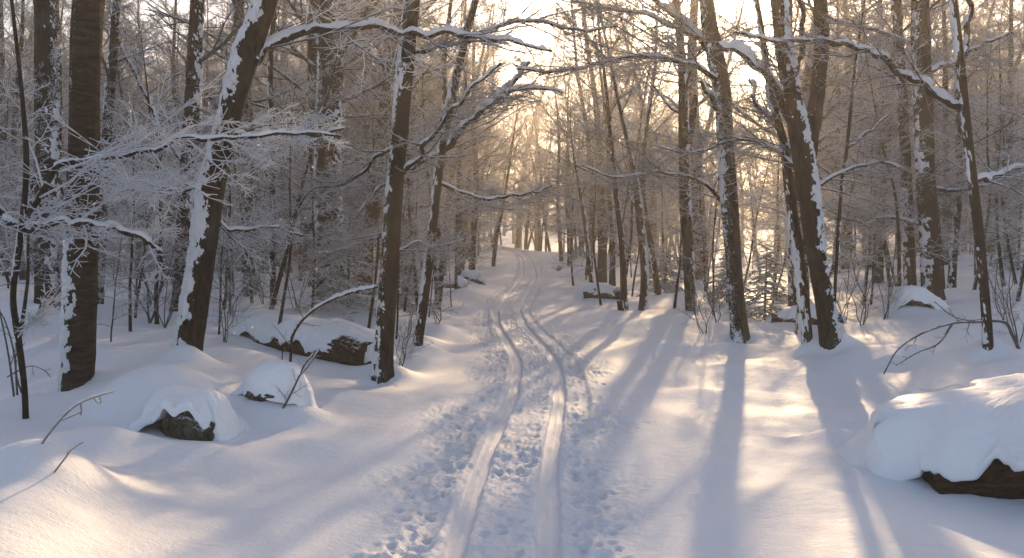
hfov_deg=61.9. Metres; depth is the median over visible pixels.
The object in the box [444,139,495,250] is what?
frosted tree
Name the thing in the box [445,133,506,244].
frosted tree
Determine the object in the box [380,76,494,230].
frosted tree
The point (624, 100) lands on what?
bare tree
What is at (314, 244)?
sapling
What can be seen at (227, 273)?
bare shrub
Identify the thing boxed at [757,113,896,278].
sapling
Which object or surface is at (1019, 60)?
bare tree
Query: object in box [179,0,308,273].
bare tree
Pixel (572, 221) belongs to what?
sapling
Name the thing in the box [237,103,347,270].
frosted tree
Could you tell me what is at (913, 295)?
snowy rock
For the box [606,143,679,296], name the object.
sapling
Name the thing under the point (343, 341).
rock
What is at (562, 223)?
frosted tree
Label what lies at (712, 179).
bare tree
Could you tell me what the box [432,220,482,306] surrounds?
sapling
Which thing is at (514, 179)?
frosted tree
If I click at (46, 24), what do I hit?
bare tree
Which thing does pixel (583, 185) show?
frosted tree
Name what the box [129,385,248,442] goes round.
snowy rock
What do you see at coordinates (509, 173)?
frosted tree
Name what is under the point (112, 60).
bare tree
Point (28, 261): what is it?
sapling
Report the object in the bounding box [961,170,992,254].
sapling
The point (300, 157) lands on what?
bare tree
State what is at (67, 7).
bare tree
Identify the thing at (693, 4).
bare tree
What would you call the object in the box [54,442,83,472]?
twig
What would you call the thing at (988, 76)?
bare tree
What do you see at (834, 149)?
sapling
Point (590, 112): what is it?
bare tree
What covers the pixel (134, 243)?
sapling
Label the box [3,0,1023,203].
sky
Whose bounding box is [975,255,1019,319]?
bare shrub
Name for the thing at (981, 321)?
fallen branch
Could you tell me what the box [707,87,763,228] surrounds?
bare tree
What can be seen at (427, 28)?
bare tree
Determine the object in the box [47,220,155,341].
sapling
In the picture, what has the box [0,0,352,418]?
sapling
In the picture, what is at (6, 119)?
sapling
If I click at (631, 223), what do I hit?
sapling
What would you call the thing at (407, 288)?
sapling
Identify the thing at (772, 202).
bare tree
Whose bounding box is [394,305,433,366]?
bare shrub
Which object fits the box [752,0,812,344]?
bare tree
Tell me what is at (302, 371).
twig
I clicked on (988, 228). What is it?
sapling
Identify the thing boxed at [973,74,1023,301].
sapling
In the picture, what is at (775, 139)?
bare tree
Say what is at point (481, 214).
frosted tree
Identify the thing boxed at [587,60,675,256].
frosted tree
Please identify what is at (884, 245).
sapling
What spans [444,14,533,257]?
bare tree
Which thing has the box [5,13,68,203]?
bare tree
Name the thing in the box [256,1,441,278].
bare tree
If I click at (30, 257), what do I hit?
sapling
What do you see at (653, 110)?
frosted tree
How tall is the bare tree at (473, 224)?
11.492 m
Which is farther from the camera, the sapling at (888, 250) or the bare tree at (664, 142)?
the bare tree at (664, 142)
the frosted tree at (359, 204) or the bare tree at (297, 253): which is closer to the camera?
the frosted tree at (359, 204)
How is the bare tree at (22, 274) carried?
on the snow ground
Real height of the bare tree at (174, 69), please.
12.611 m
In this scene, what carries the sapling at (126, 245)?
on the snow ground
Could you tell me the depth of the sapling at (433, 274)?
14.96 m
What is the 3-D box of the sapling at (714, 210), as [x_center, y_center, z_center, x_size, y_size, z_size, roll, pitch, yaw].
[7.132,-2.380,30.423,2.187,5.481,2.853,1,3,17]
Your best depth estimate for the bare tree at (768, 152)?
64.58 m
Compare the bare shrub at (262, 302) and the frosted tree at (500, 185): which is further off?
the frosted tree at (500, 185)
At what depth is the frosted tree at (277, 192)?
35.06 m
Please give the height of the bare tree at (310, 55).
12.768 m
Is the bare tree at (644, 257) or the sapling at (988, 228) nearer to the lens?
the bare tree at (644, 257)
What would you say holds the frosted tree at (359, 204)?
on the snow ground
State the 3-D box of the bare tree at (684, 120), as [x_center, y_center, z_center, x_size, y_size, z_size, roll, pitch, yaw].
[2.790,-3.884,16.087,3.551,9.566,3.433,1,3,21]
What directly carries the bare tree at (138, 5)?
on the snow ground
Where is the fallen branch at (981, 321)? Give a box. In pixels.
[883,301,1020,373]
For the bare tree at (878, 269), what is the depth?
19.98 m
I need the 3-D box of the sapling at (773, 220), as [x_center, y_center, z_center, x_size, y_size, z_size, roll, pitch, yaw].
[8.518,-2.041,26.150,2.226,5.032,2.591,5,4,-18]
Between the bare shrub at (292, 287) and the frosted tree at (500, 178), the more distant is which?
the frosted tree at (500, 178)
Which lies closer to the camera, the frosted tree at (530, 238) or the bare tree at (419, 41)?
the bare tree at (419, 41)
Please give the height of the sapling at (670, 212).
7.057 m
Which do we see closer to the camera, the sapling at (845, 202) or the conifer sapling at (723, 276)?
the conifer sapling at (723, 276)
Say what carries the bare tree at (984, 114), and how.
on the snow ground
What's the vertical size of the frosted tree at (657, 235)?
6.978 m
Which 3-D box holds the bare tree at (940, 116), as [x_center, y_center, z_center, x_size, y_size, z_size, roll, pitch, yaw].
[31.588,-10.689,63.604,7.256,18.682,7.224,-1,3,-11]
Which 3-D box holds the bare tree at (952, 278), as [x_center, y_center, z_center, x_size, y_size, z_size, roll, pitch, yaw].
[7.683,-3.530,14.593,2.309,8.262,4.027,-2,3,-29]
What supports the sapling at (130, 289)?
on the snow ground
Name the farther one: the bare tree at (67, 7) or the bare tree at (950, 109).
the bare tree at (950, 109)
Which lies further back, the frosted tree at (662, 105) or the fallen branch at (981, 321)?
the frosted tree at (662, 105)
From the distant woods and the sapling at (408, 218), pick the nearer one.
the sapling at (408, 218)
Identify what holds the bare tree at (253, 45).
on the snow ground
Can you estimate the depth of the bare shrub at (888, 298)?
12.79 m
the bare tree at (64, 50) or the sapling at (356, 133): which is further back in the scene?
the bare tree at (64, 50)
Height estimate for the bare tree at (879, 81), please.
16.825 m
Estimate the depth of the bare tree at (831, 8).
26.08 m
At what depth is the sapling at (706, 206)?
27.82 m
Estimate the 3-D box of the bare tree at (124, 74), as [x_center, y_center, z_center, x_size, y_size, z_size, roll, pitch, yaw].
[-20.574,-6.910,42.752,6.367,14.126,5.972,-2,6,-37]
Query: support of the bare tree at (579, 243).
on the snow ground
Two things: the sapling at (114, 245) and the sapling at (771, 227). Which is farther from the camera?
the sapling at (771, 227)
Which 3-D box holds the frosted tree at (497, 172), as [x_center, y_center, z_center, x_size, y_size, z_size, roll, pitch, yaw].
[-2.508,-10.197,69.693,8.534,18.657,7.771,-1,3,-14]
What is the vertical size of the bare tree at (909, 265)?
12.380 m
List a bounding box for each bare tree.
[0,0,69,275]
[0,0,100,279]
[2,0,186,303]
[3,0,70,206]
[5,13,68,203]
[5,15,66,271]
[5,35,33,268]
[8,0,118,220]
[8,0,168,210]
[8,7,33,76]
[16,52,68,272]
[29,0,70,173]
[33,0,62,310]
[33,4,166,210]
[57,0,104,391]
[61,0,202,277]
[61,2,178,271]
[61,47,119,231]
[62,0,293,311]
[62,55,151,272]
[99,0,552,351]
[100,3,156,203]
[100,13,153,266]
[105,13,155,252]
[108,0,181,197]
[110,0,236,273]
[130,6,235,246]
[136,0,307,296]
[137,70,176,217]
[145,33,204,229]
[149,37,184,149]
[152,29,231,225]
[164,0,253,234]
[165,47,235,269]
[166,2,212,204]
[169,22,261,173]
[171,0,347,272]
[171,0,419,281]
[172,5,294,270]
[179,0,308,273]
[199,26,237,196]
[204,0,466,295]
[209,0,263,259]
[214,0,356,304]
[227,1,311,272]
[227,23,310,250]
[233,1,306,265]
[236,3,309,270]
[251,0,433,286]
[255,3,299,257]
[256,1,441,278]
[264,14,361,216]
[269,0,396,299]
[275,0,351,203]
[276,39,306,260]
[280,0,510,383]
[285,35,378,261]
[292,1,429,231]
[298,0,529,296]
[300,0,469,225]
[305,0,528,294]
[342,2,471,281]
[351,0,622,345]
[355,1,498,270]
[363,19,488,271]
[392,0,541,306]
[416,0,469,108]
[416,0,524,275]
[417,1,450,233]
[418,0,517,275]
[428,0,537,269]
[437,0,524,258]
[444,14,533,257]
[447,43,507,258]
[471,71,552,265]
[488,4,576,248]
[499,0,756,343]
[506,92,574,250]
[512,78,563,250]
[513,0,630,275]
[515,60,588,260]
[525,0,699,309]
[528,74,622,265]
[529,0,677,282]
[537,74,629,282]
[546,112,596,256]
[548,76,587,257]
[553,71,615,229]
[555,0,715,295]
[556,1,658,243]
[557,1,671,285]
[560,45,632,248]
[563,0,657,219]
[563,0,746,311]
[568,0,708,310]
[601,0,712,273]
[601,0,794,279]
[612,59,677,258]
[636,0,768,269]
[644,0,948,296]
[647,0,928,349]
[655,89,677,256]
[657,83,701,258]
[695,0,893,306]
[701,79,741,258]
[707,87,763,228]
[713,102,768,218]
[717,86,768,257]
[723,0,1023,350]
[733,93,773,256]
[734,69,784,259]
[740,105,771,233]
[742,123,784,245]
[744,125,783,254]
[749,11,810,265]
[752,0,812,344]
[757,29,797,250]
[759,0,857,213]
[761,0,911,272]
[765,0,995,285]
[765,10,863,230]
[766,0,895,268]
[775,0,915,248]
[785,1,876,194]
[800,0,949,301]
[802,0,1023,299]
[817,0,914,257]
[817,0,997,282]
[817,0,1004,268]
[819,0,948,253]
[824,0,979,204]
[857,1,942,259]
[857,6,977,160]
[866,0,1023,287]
[883,0,1023,264]
[886,0,1022,236]
[892,0,1023,231]
[910,1,1018,252]
[917,5,987,252]
[933,0,1023,252]
[934,10,981,221]
[935,0,1023,258]
[939,68,991,254]
[940,6,1022,216]
[948,11,1006,251]
[950,0,1023,251]
[951,6,1007,226]
[967,9,1022,239]
[968,0,1023,217]
[970,29,1002,218]
[974,15,1020,244]
[977,77,1023,164]
[979,0,1023,147]
[985,49,1023,242]
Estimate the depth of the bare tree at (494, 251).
39.91 m
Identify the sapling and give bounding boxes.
[0,0,65,247]
[0,0,125,252]
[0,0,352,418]
[0,36,106,335]
[0,49,65,274]
[0,59,64,258]
[0,97,33,284]
[0,101,31,256]
[0,135,61,296]
[0,148,26,287]
[12,237,33,274]
[28,110,224,317]
[39,0,248,323]
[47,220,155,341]
[58,83,163,275]
[60,79,124,258]
[98,78,183,331]
[103,157,229,304]
[105,124,171,294]
[106,80,176,275]
[106,173,133,284]
[110,199,153,273]
[111,85,183,276]
[113,156,166,277]
[116,88,178,272]
[128,90,233,290]
[134,89,301,309]
[146,65,268,275]
[169,109,304,297]
[170,68,281,302]
[175,166,276,334]
[211,69,363,323]
[215,107,280,295]
[217,157,262,263]
[221,171,267,282]
[222,51,310,268]
[225,0,415,309]
[249,61,372,312]
[276,147,312,272]
[294,215,379,320]
[295,106,380,241]
[298,83,446,327]
[342,35,493,315]
[351,36,489,308]
[357,153,464,338]
[362,108,466,311]
[375,242,431,312]
[403,210,472,316]
[418,35,531,288]
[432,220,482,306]
[453,220,500,263]
[454,135,510,262]
[454,222,494,273]
[534,121,617,285]
[546,112,649,304]
[558,179,608,279]
[561,174,588,254]
[566,229,585,266]
[575,41,715,249]
[581,2,709,273]
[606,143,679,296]
[615,181,661,277]
[626,223,638,261]
[633,111,707,251]
[634,72,751,308]
[635,250,683,296]
[663,83,756,290]
[664,176,747,280]
[671,192,723,269]
[672,129,766,313]
[697,18,874,333]
[700,252,754,302]
[702,155,739,256]
[705,149,749,268]
[710,60,837,291]
[710,162,757,263]
[716,110,786,286]
[725,154,881,316]
[727,247,787,321]
[733,106,785,273]
[740,184,771,268]
[743,155,832,272]
[753,128,842,304]
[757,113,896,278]
[757,180,785,262]
[772,82,864,244]
[779,32,917,304]
[817,139,864,269]
[819,0,1003,286]
[822,0,1005,288]
[822,17,936,285]
[822,91,887,269]
[827,104,914,285]
[839,137,920,304]
[843,123,951,257]
[843,175,890,249]
[889,148,951,257]
[900,0,1023,285]
[902,24,1023,289]
[917,165,994,247]
[937,55,1023,283]
[941,196,989,261]
[943,134,1022,274]
[943,168,1022,261]
[951,199,984,254]
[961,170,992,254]
[969,162,1023,272]
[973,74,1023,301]
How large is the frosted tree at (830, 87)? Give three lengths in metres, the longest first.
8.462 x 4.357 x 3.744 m
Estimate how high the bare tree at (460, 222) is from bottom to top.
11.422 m
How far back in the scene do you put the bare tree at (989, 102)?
52.75 m
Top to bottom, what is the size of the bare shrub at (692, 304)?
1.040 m
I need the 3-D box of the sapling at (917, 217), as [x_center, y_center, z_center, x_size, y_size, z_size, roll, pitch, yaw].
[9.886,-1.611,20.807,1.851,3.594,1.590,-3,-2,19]
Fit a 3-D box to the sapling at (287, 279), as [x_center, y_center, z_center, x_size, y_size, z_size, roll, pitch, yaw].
[-2.795,-0.726,10.800,2.018,3.766,1.425,1,3,19]
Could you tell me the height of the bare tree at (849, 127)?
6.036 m
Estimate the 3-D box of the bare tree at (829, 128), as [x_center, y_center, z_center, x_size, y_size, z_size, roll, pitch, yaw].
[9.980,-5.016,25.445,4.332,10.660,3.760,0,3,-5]
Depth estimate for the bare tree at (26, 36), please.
75.44 m
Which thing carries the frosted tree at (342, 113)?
on the snow ground
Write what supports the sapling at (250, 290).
on the snow ground
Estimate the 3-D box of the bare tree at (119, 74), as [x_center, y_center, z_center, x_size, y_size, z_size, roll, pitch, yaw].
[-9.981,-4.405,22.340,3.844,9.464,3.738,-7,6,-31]
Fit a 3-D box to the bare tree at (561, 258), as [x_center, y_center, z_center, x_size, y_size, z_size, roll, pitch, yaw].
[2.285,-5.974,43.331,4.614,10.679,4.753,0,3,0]
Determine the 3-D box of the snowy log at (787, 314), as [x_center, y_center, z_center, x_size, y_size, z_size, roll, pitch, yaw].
[4.753,0.640,13.910,1.499,0.464,0.624,0,3,7]
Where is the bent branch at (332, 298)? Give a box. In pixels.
[271,274,378,361]
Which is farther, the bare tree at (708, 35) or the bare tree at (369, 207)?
the bare tree at (369, 207)
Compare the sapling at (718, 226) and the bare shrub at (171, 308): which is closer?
the bare shrub at (171, 308)
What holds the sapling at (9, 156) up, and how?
on the snow ground
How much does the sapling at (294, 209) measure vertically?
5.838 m
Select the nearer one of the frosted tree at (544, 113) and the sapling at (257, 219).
the sapling at (257, 219)
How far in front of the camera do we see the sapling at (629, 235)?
31.70 m
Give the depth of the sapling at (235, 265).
11.17 m
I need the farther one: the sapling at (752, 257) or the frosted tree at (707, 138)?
the frosted tree at (707, 138)
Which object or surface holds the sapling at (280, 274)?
on the snow ground
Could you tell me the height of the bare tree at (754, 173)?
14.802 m
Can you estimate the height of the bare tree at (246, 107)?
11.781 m
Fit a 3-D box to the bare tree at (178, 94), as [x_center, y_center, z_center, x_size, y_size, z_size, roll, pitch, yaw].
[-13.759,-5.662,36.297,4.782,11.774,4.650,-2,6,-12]
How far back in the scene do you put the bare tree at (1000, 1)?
38.21 m
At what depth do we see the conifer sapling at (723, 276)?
17.48 m
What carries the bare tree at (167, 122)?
on the snow ground
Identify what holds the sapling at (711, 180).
on the snow ground
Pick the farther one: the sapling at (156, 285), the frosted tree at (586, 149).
the frosted tree at (586, 149)
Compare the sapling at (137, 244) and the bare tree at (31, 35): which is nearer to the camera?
the sapling at (137, 244)
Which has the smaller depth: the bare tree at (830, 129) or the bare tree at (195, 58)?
the bare tree at (195, 58)
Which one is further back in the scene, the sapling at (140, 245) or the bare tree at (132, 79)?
the bare tree at (132, 79)
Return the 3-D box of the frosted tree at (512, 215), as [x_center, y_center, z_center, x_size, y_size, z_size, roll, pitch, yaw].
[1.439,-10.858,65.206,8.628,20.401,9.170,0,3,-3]
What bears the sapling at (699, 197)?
on the snow ground
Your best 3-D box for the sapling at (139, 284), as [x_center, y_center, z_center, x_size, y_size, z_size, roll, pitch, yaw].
[-5.501,-0.806,12.792,2.734,3.536,1.950,2,2,7]
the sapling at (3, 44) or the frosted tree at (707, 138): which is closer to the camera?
the sapling at (3, 44)
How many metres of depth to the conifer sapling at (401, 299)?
15.93 m
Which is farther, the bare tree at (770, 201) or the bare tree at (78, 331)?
the bare tree at (770, 201)
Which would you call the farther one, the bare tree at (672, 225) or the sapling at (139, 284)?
the bare tree at (672, 225)
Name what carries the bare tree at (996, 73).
on the snow ground
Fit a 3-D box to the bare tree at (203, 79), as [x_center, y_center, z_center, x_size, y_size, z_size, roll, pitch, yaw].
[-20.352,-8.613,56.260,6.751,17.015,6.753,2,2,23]
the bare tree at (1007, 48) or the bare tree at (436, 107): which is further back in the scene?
the bare tree at (1007, 48)
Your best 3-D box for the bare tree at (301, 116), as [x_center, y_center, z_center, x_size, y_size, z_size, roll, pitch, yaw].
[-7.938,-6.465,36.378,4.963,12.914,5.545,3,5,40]
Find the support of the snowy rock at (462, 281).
on the snow ground
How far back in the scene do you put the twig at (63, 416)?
4.74 m
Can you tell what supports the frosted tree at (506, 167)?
on the snow ground
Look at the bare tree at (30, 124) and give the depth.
40.26 m
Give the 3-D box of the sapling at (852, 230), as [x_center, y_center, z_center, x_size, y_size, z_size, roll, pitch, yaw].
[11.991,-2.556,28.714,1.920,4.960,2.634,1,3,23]
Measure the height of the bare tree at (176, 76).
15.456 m
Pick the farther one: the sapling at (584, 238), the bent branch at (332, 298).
the sapling at (584, 238)
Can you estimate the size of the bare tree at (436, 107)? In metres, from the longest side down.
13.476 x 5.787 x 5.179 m
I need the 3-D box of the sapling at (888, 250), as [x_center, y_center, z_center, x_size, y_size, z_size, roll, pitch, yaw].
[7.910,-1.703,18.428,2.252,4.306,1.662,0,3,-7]
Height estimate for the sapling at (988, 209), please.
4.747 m
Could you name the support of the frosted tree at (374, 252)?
on the snow ground
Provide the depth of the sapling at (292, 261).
15.66 m
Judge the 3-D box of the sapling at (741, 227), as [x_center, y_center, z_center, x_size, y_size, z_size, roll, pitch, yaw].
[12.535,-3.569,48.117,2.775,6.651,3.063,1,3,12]
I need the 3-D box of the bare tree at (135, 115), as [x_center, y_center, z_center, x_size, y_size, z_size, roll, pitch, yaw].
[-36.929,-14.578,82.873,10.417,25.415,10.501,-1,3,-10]
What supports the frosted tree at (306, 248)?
on the snow ground
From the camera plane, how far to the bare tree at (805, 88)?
17.38 m
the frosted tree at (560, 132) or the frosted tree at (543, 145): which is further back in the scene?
the frosted tree at (543, 145)
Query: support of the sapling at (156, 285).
on the snow ground
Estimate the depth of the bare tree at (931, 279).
13.73 m
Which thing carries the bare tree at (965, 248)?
on the snow ground
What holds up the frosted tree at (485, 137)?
on the snow ground
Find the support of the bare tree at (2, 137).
on the snow ground
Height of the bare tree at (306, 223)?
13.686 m
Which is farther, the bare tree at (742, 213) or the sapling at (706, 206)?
the bare tree at (742, 213)
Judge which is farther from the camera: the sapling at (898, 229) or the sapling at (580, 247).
the sapling at (580, 247)
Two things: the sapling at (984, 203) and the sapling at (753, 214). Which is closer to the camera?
the sapling at (984, 203)
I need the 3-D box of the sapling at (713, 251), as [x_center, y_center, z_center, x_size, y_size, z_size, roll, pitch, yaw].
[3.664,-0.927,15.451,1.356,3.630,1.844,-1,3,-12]
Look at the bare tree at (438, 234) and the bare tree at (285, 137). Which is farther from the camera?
the bare tree at (285, 137)
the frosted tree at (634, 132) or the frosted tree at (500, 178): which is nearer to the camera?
the frosted tree at (634, 132)
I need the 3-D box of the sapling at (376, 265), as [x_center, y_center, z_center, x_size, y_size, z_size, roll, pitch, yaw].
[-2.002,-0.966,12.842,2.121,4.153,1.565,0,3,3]
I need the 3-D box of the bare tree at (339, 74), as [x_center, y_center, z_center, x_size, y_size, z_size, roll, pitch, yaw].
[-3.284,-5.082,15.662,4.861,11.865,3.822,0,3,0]
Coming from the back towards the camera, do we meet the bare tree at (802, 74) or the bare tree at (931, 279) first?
the bare tree at (802, 74)
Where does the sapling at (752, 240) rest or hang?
on the snow ground
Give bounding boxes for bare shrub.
[0,286,66,396]
[111,230,187,322]
[118,237,185,327]
[208,264,250,342]
[213,207,265,314]
[233,236,286,303]
[258,243,319,307]
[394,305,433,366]
[428,292,449,323]
[678,270,728,333]
[691,260,727,321]
[830,259,874,320]
[839,250,888,325]
[867,242,907,319]
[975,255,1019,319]
[988,266,1023,342]
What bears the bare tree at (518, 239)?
on the snow ground
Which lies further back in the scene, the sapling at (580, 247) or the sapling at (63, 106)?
the sapling at (580, 247)
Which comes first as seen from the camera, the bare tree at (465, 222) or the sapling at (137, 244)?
the sapling at (137, 244)
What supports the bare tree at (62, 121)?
on the snow ground
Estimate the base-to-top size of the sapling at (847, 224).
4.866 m
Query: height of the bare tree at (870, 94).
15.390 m
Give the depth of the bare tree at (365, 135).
22.69 m
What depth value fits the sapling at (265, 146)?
23.27 m
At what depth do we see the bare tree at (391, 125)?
25.62 m
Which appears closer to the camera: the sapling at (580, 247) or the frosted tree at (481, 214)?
the sapling at (580, 247)
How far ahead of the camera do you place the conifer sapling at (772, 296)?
15.44 m
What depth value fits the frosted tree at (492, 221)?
61.12 m
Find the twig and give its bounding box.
[275,349,319,408]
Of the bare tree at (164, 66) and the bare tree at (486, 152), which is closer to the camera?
the bare tree at (486, 152)
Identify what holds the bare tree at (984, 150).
on the snow ground
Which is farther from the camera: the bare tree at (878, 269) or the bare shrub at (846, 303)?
the bare tree at (878, 269)
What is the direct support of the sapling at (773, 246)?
on the snow ground
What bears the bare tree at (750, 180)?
on the snow ground
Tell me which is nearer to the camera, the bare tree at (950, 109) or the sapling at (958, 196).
the sapling at (958, 196)
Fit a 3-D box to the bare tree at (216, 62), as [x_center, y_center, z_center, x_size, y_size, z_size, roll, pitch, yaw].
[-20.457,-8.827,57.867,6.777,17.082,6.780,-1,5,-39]
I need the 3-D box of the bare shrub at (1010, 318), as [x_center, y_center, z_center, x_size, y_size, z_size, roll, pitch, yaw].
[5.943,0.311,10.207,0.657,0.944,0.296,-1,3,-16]
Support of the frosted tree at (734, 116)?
on the snow ground
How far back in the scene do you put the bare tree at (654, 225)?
33.39 m
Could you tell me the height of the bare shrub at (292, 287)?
1.059 m
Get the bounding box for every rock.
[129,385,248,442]
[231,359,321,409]
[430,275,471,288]
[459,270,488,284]
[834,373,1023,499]
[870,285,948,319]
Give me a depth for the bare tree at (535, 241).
77.07 m
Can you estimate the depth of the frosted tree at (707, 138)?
67.44 m
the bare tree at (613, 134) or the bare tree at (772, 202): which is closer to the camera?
the bare tree at (613, 134)
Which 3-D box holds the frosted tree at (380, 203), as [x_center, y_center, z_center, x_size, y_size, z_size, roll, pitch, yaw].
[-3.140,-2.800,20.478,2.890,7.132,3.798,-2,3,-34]
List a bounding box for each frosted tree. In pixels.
[224,116,307,253]
[225,2,383,280]
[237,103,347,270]
[263,0,384,261]
[296,44,440,250]
[301,15,435,253]
[346,130,401,270]
[373,47,476,267]
[377,67,454,273]
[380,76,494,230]
[439,51,508,209]
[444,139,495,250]
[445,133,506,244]
[450,127,510,255]
[453,54,525,226]
[462,141,491,261]
[468,53,528,225]
[477,153,505,249]
[478,121,523,244]
[481,114,512,241]
[482,129,525,241]
[483,14,575,251]
[483,73,549,247]
[484,114,536,226]
[485,104,519,241]
[497,101,548,243]
[497,118,539,243]
[505,91,563,249]
[505,96,557,249]
[511,46,584,249]
[514,31,600,259]
[519,55,582,251]
[520,133,565,250]
[529,23,620,239]
[536,23,664,258]
[540,144,581,251]
[541,112,576,251]
[556,99,635,234]
[564,46,645,252]
[585,43,673,256]
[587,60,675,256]
[587,130,637,246]
[609,104,717,279]
[614,64,672,249]
[616,34,677,203]
[628,158,678,258]
[631,170,677,248]
[632,102,679,265]
[649,0,778,224]
[654,63,718,258]
[656,163,679,253]
[657,106,712,254]
[658,110,713,259]
[669,37,761,220]
[756,52,874,241]
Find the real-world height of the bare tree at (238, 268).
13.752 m
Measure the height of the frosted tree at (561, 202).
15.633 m
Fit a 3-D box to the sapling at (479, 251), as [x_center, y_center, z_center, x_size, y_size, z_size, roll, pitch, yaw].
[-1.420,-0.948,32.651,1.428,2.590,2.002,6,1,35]
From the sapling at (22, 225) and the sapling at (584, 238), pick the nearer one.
the sapling at (22, 225)
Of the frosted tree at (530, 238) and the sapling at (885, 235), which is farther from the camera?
the frosted tree at (530, 238)
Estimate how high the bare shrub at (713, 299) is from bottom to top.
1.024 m
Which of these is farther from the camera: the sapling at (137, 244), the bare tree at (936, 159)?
the bare tree at (936, 159)
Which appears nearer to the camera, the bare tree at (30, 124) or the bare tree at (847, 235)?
the bare tree at (847, 235)
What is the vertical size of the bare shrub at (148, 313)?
1.334 m
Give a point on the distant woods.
(513, 236)
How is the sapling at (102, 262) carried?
on the snow ground
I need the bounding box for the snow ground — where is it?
[0,197,1023,557]
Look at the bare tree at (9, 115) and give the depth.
56.94 m
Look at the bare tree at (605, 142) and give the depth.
52.52 m
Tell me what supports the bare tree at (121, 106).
on the snow ground
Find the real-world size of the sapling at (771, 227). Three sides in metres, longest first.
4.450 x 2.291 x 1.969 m
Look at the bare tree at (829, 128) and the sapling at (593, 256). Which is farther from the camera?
the bare tree at (829, 128)
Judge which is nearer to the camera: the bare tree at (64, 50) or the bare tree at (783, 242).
the bare tree at (64, 50)
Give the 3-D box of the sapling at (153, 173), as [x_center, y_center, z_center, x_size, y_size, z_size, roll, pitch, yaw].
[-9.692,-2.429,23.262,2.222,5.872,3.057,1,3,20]
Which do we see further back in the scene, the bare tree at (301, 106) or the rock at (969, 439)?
the bare tree at (301, 106)
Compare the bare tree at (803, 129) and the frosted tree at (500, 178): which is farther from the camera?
the frosted tree at (500, 178)
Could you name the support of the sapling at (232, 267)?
on the snow ground
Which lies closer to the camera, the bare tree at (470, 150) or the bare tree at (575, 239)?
the bare tree at (470, 150)
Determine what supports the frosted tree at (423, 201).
on the snow ground
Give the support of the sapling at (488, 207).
on the snow ground
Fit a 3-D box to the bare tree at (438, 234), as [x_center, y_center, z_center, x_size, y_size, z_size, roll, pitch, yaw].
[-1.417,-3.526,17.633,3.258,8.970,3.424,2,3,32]
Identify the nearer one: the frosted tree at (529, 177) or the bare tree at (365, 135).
the bare tree at (365, 135)
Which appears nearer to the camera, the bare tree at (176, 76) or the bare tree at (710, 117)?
the bare tree at (710, 117)
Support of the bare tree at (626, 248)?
on the snow ground
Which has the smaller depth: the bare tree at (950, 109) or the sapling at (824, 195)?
the sapling at (824, 195)
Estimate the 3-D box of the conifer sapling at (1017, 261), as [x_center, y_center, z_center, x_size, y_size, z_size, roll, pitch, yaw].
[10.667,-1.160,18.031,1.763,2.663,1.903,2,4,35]
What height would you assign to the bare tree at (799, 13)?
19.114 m
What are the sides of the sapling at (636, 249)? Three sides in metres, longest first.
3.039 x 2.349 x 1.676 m
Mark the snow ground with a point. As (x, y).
(546, 419)
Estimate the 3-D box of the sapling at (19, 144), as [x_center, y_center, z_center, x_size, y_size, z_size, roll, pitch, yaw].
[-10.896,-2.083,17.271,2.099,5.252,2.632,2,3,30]
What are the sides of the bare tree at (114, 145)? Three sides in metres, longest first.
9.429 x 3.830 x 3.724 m
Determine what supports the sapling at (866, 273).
on the snow ground
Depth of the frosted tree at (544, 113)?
72.39 m
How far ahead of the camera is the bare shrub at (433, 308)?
13.59 m
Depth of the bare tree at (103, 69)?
38.11 m
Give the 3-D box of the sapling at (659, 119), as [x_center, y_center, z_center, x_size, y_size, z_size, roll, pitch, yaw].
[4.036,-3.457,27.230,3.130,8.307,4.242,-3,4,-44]
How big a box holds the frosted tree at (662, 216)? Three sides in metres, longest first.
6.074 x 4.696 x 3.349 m
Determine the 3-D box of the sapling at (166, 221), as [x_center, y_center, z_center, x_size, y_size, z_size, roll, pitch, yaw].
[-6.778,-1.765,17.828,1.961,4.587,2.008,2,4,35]
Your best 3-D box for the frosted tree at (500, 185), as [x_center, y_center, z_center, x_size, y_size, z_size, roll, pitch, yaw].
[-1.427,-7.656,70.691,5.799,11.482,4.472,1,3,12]
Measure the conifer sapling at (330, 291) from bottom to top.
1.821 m
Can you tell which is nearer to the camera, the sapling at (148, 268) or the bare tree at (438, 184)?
the bare tree at (438, 184)
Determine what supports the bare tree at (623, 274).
on the snow ground
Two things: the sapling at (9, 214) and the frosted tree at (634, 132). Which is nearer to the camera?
the sapling at (9, 214)
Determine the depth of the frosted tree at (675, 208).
53.26 m
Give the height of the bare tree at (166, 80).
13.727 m
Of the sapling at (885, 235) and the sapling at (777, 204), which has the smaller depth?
the sapling at (885, 235)
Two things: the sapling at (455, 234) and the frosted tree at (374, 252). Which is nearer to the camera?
the sapling at (455, 234)
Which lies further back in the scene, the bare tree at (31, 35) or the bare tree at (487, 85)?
the bare tree at (487, 85)
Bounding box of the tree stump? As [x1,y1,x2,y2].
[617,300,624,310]
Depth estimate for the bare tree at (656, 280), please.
20.95 m
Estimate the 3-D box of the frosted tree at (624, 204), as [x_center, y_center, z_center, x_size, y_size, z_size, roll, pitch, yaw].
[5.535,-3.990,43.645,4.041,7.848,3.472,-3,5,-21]
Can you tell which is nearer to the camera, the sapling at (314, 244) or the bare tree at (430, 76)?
the sapling at (314, 244)
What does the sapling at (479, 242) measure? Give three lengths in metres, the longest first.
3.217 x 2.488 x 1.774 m
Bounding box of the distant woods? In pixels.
[8,60,1021,250]
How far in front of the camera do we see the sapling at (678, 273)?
16.86 m

